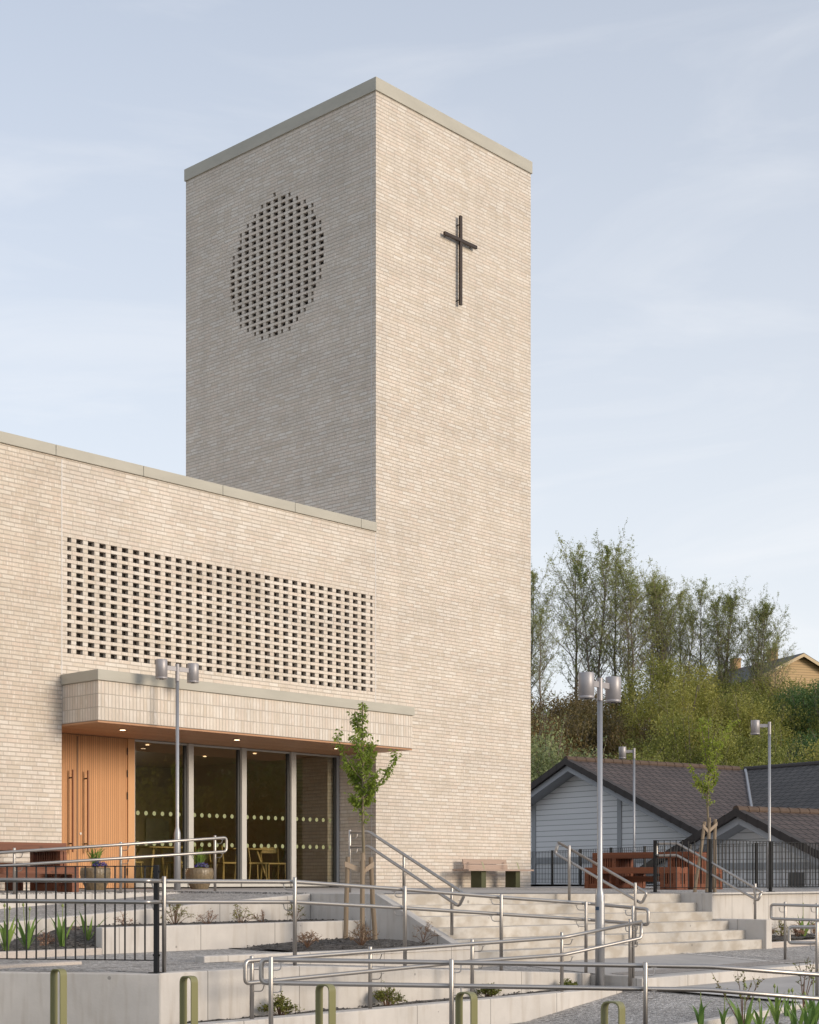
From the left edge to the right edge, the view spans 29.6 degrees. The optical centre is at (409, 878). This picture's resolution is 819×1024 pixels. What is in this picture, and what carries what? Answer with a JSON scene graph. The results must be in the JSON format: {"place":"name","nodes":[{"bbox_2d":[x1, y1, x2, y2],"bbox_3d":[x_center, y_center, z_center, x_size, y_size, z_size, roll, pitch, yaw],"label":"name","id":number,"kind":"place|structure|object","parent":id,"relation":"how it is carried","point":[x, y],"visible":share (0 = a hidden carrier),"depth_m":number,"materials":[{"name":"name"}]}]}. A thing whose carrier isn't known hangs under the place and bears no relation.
{"place":"outdoors","nodes":[
{"label":"outdoors","id":0,"kind":"place"},
{"bbox_2d":[0,926,102,950],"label":"bed soil","id":1,"kind":"structure","parent":0,"point":[70,941],"depth_m":17.98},
{"bbox_2d":[12,903,47,949],"bbox_3d":[-4.291,0.545,17.470,0.462,0.557,0.290,0,0,-9],"label":"allium plant","id":2,"kind":"object","parent":1,"relation":"on","point":[30,932],"visible":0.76,"depth_m":17.45,"materials":[{"name":"green plant"}]},
{"bbox_2d":[0,893,292,921],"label":"ramp","id":3,"kind":"structure","parent":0,"point":[70,909],"depth_m":21.10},
{"bbox_2d":[0,893,176,908],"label":"kerb","id":4,"kind":"structure","parent":3,"relation":"on","point":[70,896],"depth_m":22.12,"materials":[{"name":"concrete"}]},
{"bbox_2d":[0,835,227,893],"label":"handrail","id":5,"kind":"object","parent":4,"relation":"on","point":[14,851],"visible":0.94,"depth_m":22.93,"materials":[{"name":"metal"}]},
{"bbox_2d":[0,948,463,971],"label":"landing gravel","id":6,"kind":"structure","parent":0,"point":[180,957],"depth_m":16.71,"materials":[{"name":"gravel"}]},
{"bbox_2d":[0,961,81,971],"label":"kerb","id":7,"kind":"structure","parent":6,"relation":"on","point":[36,964],"depth_m":15.67,"materials":[{"name":"concrete"}]},
{"bbox_2d":[0,948,101,957],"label":"kerb","id":8,"kind":"structure","parent":6,"relation":"on","point":[51,953],"depth_m":17.30,"materials":[{"name":"concrete"}]},
{"bbox_2d":[96,920,365,953],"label":"planter wall","id":9,"kind":"structure","parent":6,"relation":"on","point":[207,936],"depth_m":19.14,"materials":[{"name":"concrete"}]},
{"bbox_2d":[96,918,343,926],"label":"shrub bed soil","id":10,"kind":"object","parent":9,"relation":"in","point":[223,922],"visible":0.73,"depth_m":19.99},
{"bbox_2d":[195,945,477,967],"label":"planter kerb","id":11,"kind":"structure","parent":6,"relation":"on","point":[456,953],"depth_m":18.53,"materials":[{"name":"concrete"}]},
{"bbox_2d":[239,937,447,950],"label":"tree bed soil","id":12,"kind":"object","parent":6,"relation":"on","point":[336,943],"visible":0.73,"depth_m":19.06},
{"bbox_2d":[332,702,402,939],"bbox_3d":[-0.562,-0.644,19.584,0.883,3.171,0.574,0,0,-17],"label":"young tree","id":13,"kind":"object","parent":12,"relation":"on","point":[354,775],"visible":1,"depth_m":19.57,"materials":[{"name":"green plant"}]},
{"bbox_2d":[98,962,511,972],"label":"ramp","id":14,"kind":"structure","parent":0,"point":[185,967],"depth_m":15.84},
{"bbox_2d":[79,887,638,893],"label":"terrace paving","id":15,"kind":"structure","parent":0,"point":[326,890],"depth_m":26.01,"materials":[{"name":"concrete"}]},
{"bbox_2d":[80,844,110,889],"bbox_3d":[-5.095,-0.212,25.192,0.501,0.814,0.554,0,0,0],"label":"flower pot","id":16,"kind":"object","parent":15,"relation":"on","point":[90,874],"visible":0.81,"depth_m":25.03,"materials":[{"name":"stone"}]},
{"bbox_2d":[155,659,198,889],"bbox_3d":[-3.839,-1.540,25.660,0.196,4.090,0.856,0,0,43],"label":"street lamp","id":17,"kind":"object","parent":15,"relation":"on","point":[162,667],"visible":0.99,"depth_m":25.63,"materials":[{"name":"metal"}]},
{"bbox_2d":[184,848,213,888],"bbox_3d":[-3.692,-0.209,27.293,0.501,0.798,0.524,0,0,-32],"label":"flower pot","id":18,"kind":"object","parent":15,"relation":"on","point":[198,872],"visible":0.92,"depth_m":27.14,"materials":[{"name":"stone"}]},
{"bbox_2d":[157,965,589,1023],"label":"ramp wall","id":19,"kind":"structure","parent":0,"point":[223,993],"depth_m":16.07,"materials":[{"name":"concrete"}]},
{"bbox_2d":[0,876,649,977],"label":"handrail","id":20,"kind":"object","parent":19,"relation":"on","point":[295,901],"visible":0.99,"depth_m":16.24,"materials":[{"name":"metal"}]},
{"bbox_2d":[187,990,564,1023],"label":"planter soil","id":21,"kind":"structure","parent":0,"point":[404,1003],"depth_m":16.70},
{"bbox_2d":[257,990,304,1015],"bbox_3d":[-1.306,1.261,15.502,0.414,0.294,0.357,0,0,30],"label":"shrub","id":22,"kind":"object","parent":21,"relation":"on","point":[285,1009],"visible":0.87,"depth_m":15.50,"materials":[{"name":"green plant"}]},
{"bbox_2d":[372,987,406,1005],"bbox_3d":[-0.229,1.252,16.670,0.417,0.312,0.407,0,0,24],"label":"shrub","id":23,"kind":"object","parent":21,"relation":"on","point":[383,996],"visible":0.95,"depth_m":16.63,"materials":[{"name":"green plant"}]},
{"bbox_2d":[578,672,620,985],"bbox_3d":[2.376,-0.440,19.369,0.196,4.200,0.766,0,0,43],"label":"street lamp","id":24,"kind":"object","parent":21,"relation":"on","point":[610,685],"visible":0.99,"depth_m":19.34,"materials":[{"name":"metal"}]},
{"bbox_2d":[0,884,818,894],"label":"terrace gravel","id":25,"kind":"structure","parent":0,"point":[580,888],"depth_m":30.45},
{"bbox_2d":[0,842,66,890],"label":"timber table","id":26,"kind":"object","parent":25,"relation":"on","point":[55,855],"visible":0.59,"depth_m":23.91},
{"bbox_2d":[0,867,78,891],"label":"timber bench","id":27,"kind":"object","parent":25,"relation":"on","point":[70,873],"visible":0.66,"depth_m":22.55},
{"bbox_2d":[0,77,531,892],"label":"church","id":28,"kind":"structure","parent":25,"relation":"on","point":[314,545],"depth_m":31.99,"materials":[{"name":"brick"}]},
{"bbox_2d":[62,734,127,887],"bbox_3d":[-5.799,-1.177,27.248,0.185,2.695,2.138,0,0,43],"label":"door","id":29,"kind":"structure","parent":28,"relation":"in","point":[94,768],"depth_m":27.53,"materials":[{"name":"brown wood"}]},
{"bbox_2d":[146,818,163,840],"bbox_3d":[-5.789,-1.110,35.271,0.010,0.500,0.504,0,0,43],"label":"notice","id":30,"kind":"object","parent":28,"relation":"attached to","point":[153,829],"visible":0.86,"depth_m":35.24,"materials":[{"name":"paper"}]},
{"bbox_2d":[135,739,187,886],"bbox_3d":[-4.591,-1.183,28.613,0.090,2.685,1.214,0,0,43],"label":"window","id":31,"kind":"structure","parent":28,"relation":"in","point":[147,741],"depth_m":29.02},
{"bbox_2d":[194,744,240,886],"bbox_3d":[-3.694,-1.183,29.585,0.090,2.685,1.196,0,0,43],"label":"window","id":32,"kind":"structure","parent":28,"relation":"in","point":[237,749],"depth_m":29.99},
{"bbox_2d":[247,749,290,886],"bbox_3d":[-2.805,-1.183,30.549,0.090,2.685,1.184,0,0,43],"label":"window","id":33,"kind":"structure","parent":28,"relation":"in","point":[287,753],"depth_m":30.94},
{"bbox_2d":[296,753,337,885],"bbox_3d":[-1.913,-1.183,31.515,0.090,2.685,1.191,0,0,43],"label":"window","id":34,"kind":"structure","parent":28,"relation":"in","point":[334,757],"depth_m":31.92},
{"bbox_2d":[306,893,458,943],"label":"stair flank wall","id":35,"kind":"structure","parent":25,"relation":"on","point":[389,924],"depth_m":20.87,"materials":[{"name":"concrete"}]},
{"bbox_2d":[348,830,464,934],"bbox_3d":[-0.018,0.034,20.755,2.117,1.412,0.174,0,0,43],"label":"handrail","id":36,"kind":"object","parent":35,"relation":"on","point":[411,874],"visible":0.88,"depth_m":20.74,"materials":[{"name":"metal"}]},
{"bbox_2d":[453,859,533,887],"bbox_3d":[1.798,-0.100,33.316,0.496,0.620,2.200,0,0,43],"label":"park bench","id":37,"kind":"object","parent":25,"relation":"on","point":[478,876],"visible":0.96,"depth_m":33.26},
{"bbox_2d":[619,747,635,866],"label":"street lamp","id":38,"kind":"object","parent":25,"relation":"on","point":[623,751],"visible":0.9,"depth_m":41.67,"materials":[{"name":"metal"}]},
{"bbox_2d":[584,867,687,889],"bbox_3d":[4.732,0.003,32.557,2.330,0.475,0.400,0,0,43],"label":"timber bench","id":39,"kind":"object","parent":25,"relation":"on","point":[590,881],"visible":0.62,"depth_m":32.16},
{"bbox_2d":[592,852,706,889],"bbox_3d":[5.154,-0.160,33.243,2.560,0.800,0.660,0,0,43],"label":"timber table","id":40,"kind":"object","parent":25,"relation":"on","point":[621,859],"visible":0.51,"depth_m":33.21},
{"bbox_2d":[532,843,817,886],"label":"fence","id":41,"kind":"object","parent":25,"relation":"on","point":[579,864],"visible":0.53,"depth_m":40.47,"materials":[{"name":"black paint"}]},
{"bbox_2d":[687,717,739,891],"bbox_3d":[5.527,-1.284,28.353,0.972,3.356,0.596,0,0,0],"label":"young tree","id":42,"kind":"object","parent":25,"relation":"on","point":[705,787],"visible":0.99,"depth_m":28.28,"materials":[{"name":"green plant"}]},
{"bbox_2d":[674,891,818,941],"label":"terrace wall","id":43,"kind":"structure","parent":25,"relation":"on","point":[730,905],"depth_m":27.09,"materials":[{"name":"concrete"}]},
{"bbox_2d":[653,839,818,892],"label":"fence","id":44,"kind":"object","parent":43,"relation":"on","point":[709,865],"visible":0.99,"depth_m":26.88,"materials":[{"name":"metal"}]},
{"bbox_2d":[751,720,770,888],"bbox_3d":[7.872,-1.500,34.732,0.461,4.080,0.196,0,0,0],"label":"street lamp","id":45,"kind":"object","parent":25,"relation":"on","point":[756,725],"visible":0.78,"depth_m":34.68,"materials":[{"name":"metal"}]},
{"bbox_2d":[0,0,818,729],"label":"sky","id":46,"kind":"structure","parent":0,"point":[672,146],"materials":[{"name":"blue"}]},
{"bbox_2d":[478,945,814,975],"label":"platform gravel","id":47,"kind":"structure","parent":0,"point":[801,953],"depth_m":23.79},
{"bbox_2d":[379,893,761,970],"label":"staircase","id":48,"kind":"structure","parent":47,"relation":"on","point":[676,925],"depth_m":22.93,"materials":[{"name":"concrete"}]},
{"bbox_2d":[555,841,647,944],"bbox_3d":[2.855,0.200,23.383,1.702,1.550,0.092,0,0,43],"label":"handrail","id":49,"kind":"object","parent":48,"relation":"on","point":[634,885],"visible":0.95,"depth_m":23.45,"materials":[{"name":"metal"}]},
{"bbox_2d":[713,918,771,948],"bbox_3d":[5.507,1.036,25.718,1.018,0.728,0.180,0,0,43],"label":"stair cheek","id":50,"kind":"object","parent":47,"relation":"on","point":[757,929],"visible":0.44,"depth_m":25.44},
{"bbox_2d":[656,842,762,918],"bbox_3d":[5.034,0.024,26.200,2.089,1.292,0.050,0,0,43],"label":"handrail","id":51,"kind":"object","parent":50,"relation":"on","point":[754,898],"visible":1,"depth_m":26.00,"materials":[{"name":"metal"}]},
{"bbox_2d":[770,902,818,959],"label":"handrail","id":52,"kind":"object","parent":47,"relation":"on","point":[785,905],"visible":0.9,"depth_m":23.20,"materials":[{"name":"metal"}]},
{"bbox_2d":[532,954,794,977],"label":"platform paving","id":53,"kind":"structure","parent":0,"point":[682,959],"depth_m":21.95,"materials":[{"name":"concrete"}]},
{"bbox_2d":[611,959,805,975],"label":"platform tactile paving","id":54,"kind":"structure","parent":53,"relation":"on","point":[674,970],"depth_m":21.54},
{"bbox_2d":[513,991,818,1023],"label":"gravel","id":55,"kind":"structure","parent":0,"point":[670,1007],"depth_m":17.97,"materials":[{"name":"gravel"}]},
{"bbox_2d":[50,969,66,1023],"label":"bike hoop","id":56,"kind":"object","parent":55,"relation":"on","point":[54,996],"visible":1,"depth_m":13.41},
{"bbox_2d":[179,976,197,1023],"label":"bike hoop","id":57,"kind":"object","parent":55,"relation":"on","point":[183,1000],"visible":1,"depth_m":12.37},
{"bbox_2d":[315,984,335,1023],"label":"bike hoop","id":58,"kind":"object","parent":55,"relation":"on","point":[331,1004],"visible":1,"depth_m":11.43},
{"bbox_2d":[189,990,621,1023],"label":"planter kerb","id":59,"kind":"structure","parent":55,"relation":"on","point":[511,1009],"depth_m":17.11,"materials":[{"name":"concrete"}]},
{"bbox_2d":[243,919,642,1018],"bbox_3d":[0.569,0.927,17.072,0.316,0.849,6.319,0,0,45],"label":"handrail","id":60,"kind":"object","parent":59,"relation":"on","point":[252,960],"visible":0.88,"depth_m":16.84,"materials":[{"name":"metal"}]},
{"bbox_2d":[455,991,477,1023],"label":"bike hoop","id":61,"kind":"object","parent":55,"relation":"on","point":[459,1008],"visible":1,"depth_m":10.63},
{"bbox_2d":[259,956,818,1023],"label":"handrail","id":62,"kind":"object","parent":55,"relation":"on","point":[270,982],"visible":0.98,"depth_m":13.87,"materials":[{"name":"metal"}]},
{"bbox_2d":[601,1001,624,1023],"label":"bike hoop","id":63,"kind":"object","parent":55,"relation":"on","point":[621,1011],"visible":1,"depth_m":9.88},
{"bbox_2d":[590,963,814,991],"bbox_3d":[7.450,1.508,24.824,0.930,0.585,14.499,0,0,43],"label":"platform step","id":64,"kind":"object","parent":55,"relation":"on","point":[680,979],"visible":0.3,"depth_m":20.07,"materials":[{"name":"concrete"}]},
{"bbox_2d":[678,1002,816,1023],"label":"planter kerb","id":65,"kind":"structure","parent":55,"relation":"on","point":[732,1019],"depth_m":16.39,"materials":[{"name":"concrete"}]},
{"bbox_2d":[573,730,785,762],"bbox_3d":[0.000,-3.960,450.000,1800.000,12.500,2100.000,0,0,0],"label":"ground","id":66,"kind":"structure","parent":0,"point":[625,746],"depth_m":89.29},
{"bbox_2d":[0,971,159,1023],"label":"front retaining wall","id":67,"kind":"structure","parent":66,"relation":"on","point":[113,997],"depth_m":14.80,"materials":[{"name":"concrete"}]},
{"bbox_2d":[0,865,164,973],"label":"fence","id":68,"kind":"object","parent":67,"relation":"on","point":[156,954],"visible":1,"depth_m":14.86,"materials":[{"name":"metal"}]},
{"bbox_2d":[0,894,309,942],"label":"retaining wall","id":69,"kind":"structure","parent":66,"relation":"on","point":[221,912],"depth_m":20.31,"materials":[{"name":"concrete"}]},
{"bbox_2d":[531,604,572,715],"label":"birch tree","id":70,"kind":"object","parent":66,"relation":"on","point":[539,623],"visible":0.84,"depth_m":96.00,"materials":[{"name":"green plant"}]},
{"bbox_2d":[531,549,572,699],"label":"birch tree","id":71,"kind":"object","parent":66,"relation":"on","point":[533,588],"visible":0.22,"depth_m":104.33,"materials":[{"name":"green plant"}]},
{"bbox_2d":[531,683,575,727],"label":"bramble bush","id":72,"kind":"object","parent":66,"relation":"on","point":[550,708],"visible":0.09,"depth_m":95.42,"materials":[{"name":"green plant"}]},
{"bbox_2d":[531,709,583,755],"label":"bramble bush","id":73,"kind":"object","parent":66,"relation":"on","point":[549,729],"visible":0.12,"depth_m":86.92,"materials":[{"name":"green plant"}]},
{"bbox_2d":[531,694,594,781],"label":"grey willow bush","id":74,"kind":"object","parent":66,"relation":"on","point":[534,750],"visible":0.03,"depth_m":73.49,"materials":[{"name":"green plant"}]},
{"bbox_2d":[531,699,605,756],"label":"bramble bush","id":75,"kind":"object","parent":66,"relation":"on","point":[580,735],"visible":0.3,"depth_m":87.30,"materials":[{"name":"green plant"}]},
{"bbox_2d":[531,693,611,734],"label":"bramble bush","id":76,"kind":"object","parent":66,"relation":"on","point":[578,704],"visible":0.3,"depth_m":93.63,"materials":[{"name":"green plant"}]},
{"bbox_2d":[531,711,614,780],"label":"grey willow bush","id":77,"kind":"object","parent":66,"relation":"on","point":[548,762],"visible":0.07,"depth_m":70.50,"materials":[{"name":"green plant"}]},
{"bbox_2d":[531,533,620,698],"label":"birch tree","id":78,"kind":"object","parent":66,"relation":"on","point":[576,621],"visible":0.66,"depth_m":101.98,"materials":[{"name":"green plant"}]},
{"bbox_2d":[537,520,652,680],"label":"birch tree","id":79,"kind":"object","parent":66,"relation":"on","point":[606,566],"visible":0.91,"depth_m":100.02,"materials":[{"name":"green plant"}]},
{"bbox_2d":[550,697,640,749],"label":"bramble bush","id":80,"kind":"object","parent":66,"relation":"on","point":[593,721],"visible":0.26,"depth_m":89.37,"materials":[{"name":"green plant"}]},
{"bbox_2d":[554,673,654,725],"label":"bramble bush","id":81,"kind":"object","parent":66,"relation":"on","point":[595,696],"visible":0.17,"depth_m":95.92,"materials":[{"name":"green plant"}]},
{"bbox_2d":[567,541,665,703],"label":"birch tree","id":82,"kind":"object","parent":66,"relation":"on","point":[615,563],"visible":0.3,"depth_m":102.91,"materials":[{"name":"green plant"}]},
{"bbox_2d":[589,710,669,756],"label":"bramble bush","id":83,"kind":"object","parent":66,"relation":"on","point":[611,738],"visible":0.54,"depth_m":87.54,"materials":[{"name":"green plant"}]},
{"bbox_2d":[596,547,666,701],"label":"birch tree","id":84,"kind":"object","parent":66,"relation":"on","point":[628,615],"visible":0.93,"depth_m":98.71,"materials":[{"name":"green plant"}]},
{"bbox_2d":[603,649,702,727],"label":"willow bush","id":85,"kind":"object","parent":66,"relation":"on","point":[668,672],"visible":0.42,"depth_m":95.11,"materials":[{"name":"green plant"}]},
{"bbox_2d":[608,730,703,763],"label":"willow bush","id":86,"kind":"object","parent":66,"relation":"on","point":[667,753],"visible":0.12,"depth_m":80.61,"materials":[{"name":"green plant"}]},
{"bbox_2d":[620,565,698,686],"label":"birch tree","id":87,"kind":"object","parent":66,"relation":"on","point":[655,585],"visible":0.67,"depth_m":99.77,"materials":[{"name":"green plant"}]},
{"bbox_2d":[609,668,733,755],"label":"willow bush","id":88,"kind":"object","parent":66,"relation":"on","point":[681,702],"visible":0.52,"depth_m":87.75,"materials":[{"name":"green plant"}]},
{"bbox_2d":[531,756,818,887],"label":"grey house","id":89,"kind":"structure","parent":66,"relation":"on","point":[670,803],"depth_m":47.09,"materials":[{"name":"paint"}]},
{"bbox_2d":[647,574,720,686],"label":"birch tree","id":90,"kind":"object","parent":66,"relation":"on","point":[679,614],"visible":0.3,"depth_m":103.51,"materials":[{"name":"green plant"}]},
{"bbox_2d":[639,660,737,728],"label":"willow bush","id":91,"kind":"object","parent":66,"relation":"on","point":[701,675],"visible":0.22,"depth_m":95.71,"materials":[{"name":"green plant"}]},
{"bbox_2d":[654,574,737,694],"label":"birch tree","id":92,"kind":"object","parent":66,"relation":"on","point":[700,598],"visible":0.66,"depth_m":101.11,"materials":[{"name":"green plant"}]},
{"bbox_2d":[637,703,755,767],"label":"willow bush","id":93,"kind":"object","parent":66,"relation":"on","point":[674,732],"visible":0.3,"depth_m":80.36,"materials":[{"name":"green plant"}]},
{"bbox_2d":[652,697,753,754],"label":"willow bush","id":94,"kind":"object","parent":66,"relation":"on","point":[726,718],"visible":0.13,"depth_m":87.47,"materials":[{"name":"green plant"}]},
{"bbox_2d":[677,575,766,697],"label":"birch tree","id":95,"kind":"object","parent":66,"relation":"on","point":[724,666],"visible":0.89,"depth_m":98.99,"materials":[{"name":"green plant"}]},
{"bbox_2d":[686,674,769,719],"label":"willow bush","id":96,"kind":"object","parent":66,"relation":"on","point":[738,691],"visible":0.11,"depth_m":95.86,"materials":[{"name":"green plant"}]},
{"bbox_2d":[682,733,788,765],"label":"willow bush","id":97,"kind":"object","parent":66,"relation":"on","point":[744,742],"visible":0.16,"depth_m":80.81,"materials":[{"name":"green plant"}]},
{"bbox_2d":[693,685,796,757],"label":"willow bush","id":98,"kind":"object","parent":66,"relation":"on","point":[743,711],"visible":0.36,"depth_m":87.20,"materials":[{"name":"green plant"}]},
{"bbox_2d":[684,649,818,706],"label":"hill house","id":99,"kind":"structure","parent":66,"relation":"on","point":[805,666],"depth_m":120.55,"materials":[{"name":"yellow"}]},
{"bbox_2d":[730,583,796,691],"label":"birch tree","id":100,"kind":"object","parent":66,"relation":"on","point":[759,637],"visible":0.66,"depth_m":99.43,"materials":[{"name":"green plant"}]},
{"bbox_2d":[717,737,816,768],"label":"willow bush","id":101,"kind":"object","parent":66,"relation":"on","point":[778,761],"visible":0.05,"depth_m":75.38,"materials":[{"name":"green plant"}]},
{"bbox_2d":[728,713,809,765],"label":"willow bush","id":102,"kind":"object","parent":66,"relation":"on","point":[764,733],"visible":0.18,"depth_m":81.23,"materials":[{"name":"green plant"}]},
{"bbox_2d":[746,634,800,696],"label":"birch tree","id":103,"kind":"object","parent":66,"relation":"on","point":[775,644],"visible":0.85,"depth_m":97.06,"materials":[{"name":"green plant"}]},
{"bbox_2d":[733,689,818,749],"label":"willow bush","id":104,"kind":"object","parent":66,"relation":"on","point":[783,704],"visible":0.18,"depth_m":88.83,"materials":[{"name":"green plant"}]},
{"bbox_2d":[737,670,818,719],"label":"willow bush","id":105,"kind":"object","parent":66,"relation":"on","point":[765,687],"visible":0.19,"depth_m":96.73,"materials":[{"name":"green plant"}]},
{"bbox_2d":[768,679,818,746],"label":"dark bush","id":106,"kind":"object","parent":66,"relation":"on","point":[796,698],"visible":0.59,"depth_m":89.22,"materials":[{"name":"green plant"}]},
{"bbox_2d":[781,722,818,763],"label":"dark bush","id":107,"kind":"object","parent":66,"relation":"on","point":[807,740],"visible":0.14,"depth_m":80.20,"materials":[{"name":"green plant"}]},
{"bbox_2d":[678,975,817,1001],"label":"path","id":108,"kind":"structure","parent":0,"point":[785,984],"depth_m":20.05,"materials":[{"name":"concrete"}]},
{"bbox_2d":[787,922,818,995],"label":"handrail","id":109,"kind":"object","parent":108,"relation":"on","point":[816,934],"visible":0.97,"depth_m":18.69,"materials":[{"name":"metal"}]},
{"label":"corner bed soil","id":110,"kind":"structure","parent":0,"visible":0},
{"bbox_2d":[723,983,758,1023],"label":"allium plant","id":111,"kind":"object","parent":110,"relation":"on","point":[749,1017],"visible":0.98,"depth_m":15.21,"materials":[{"name":"green plant"}]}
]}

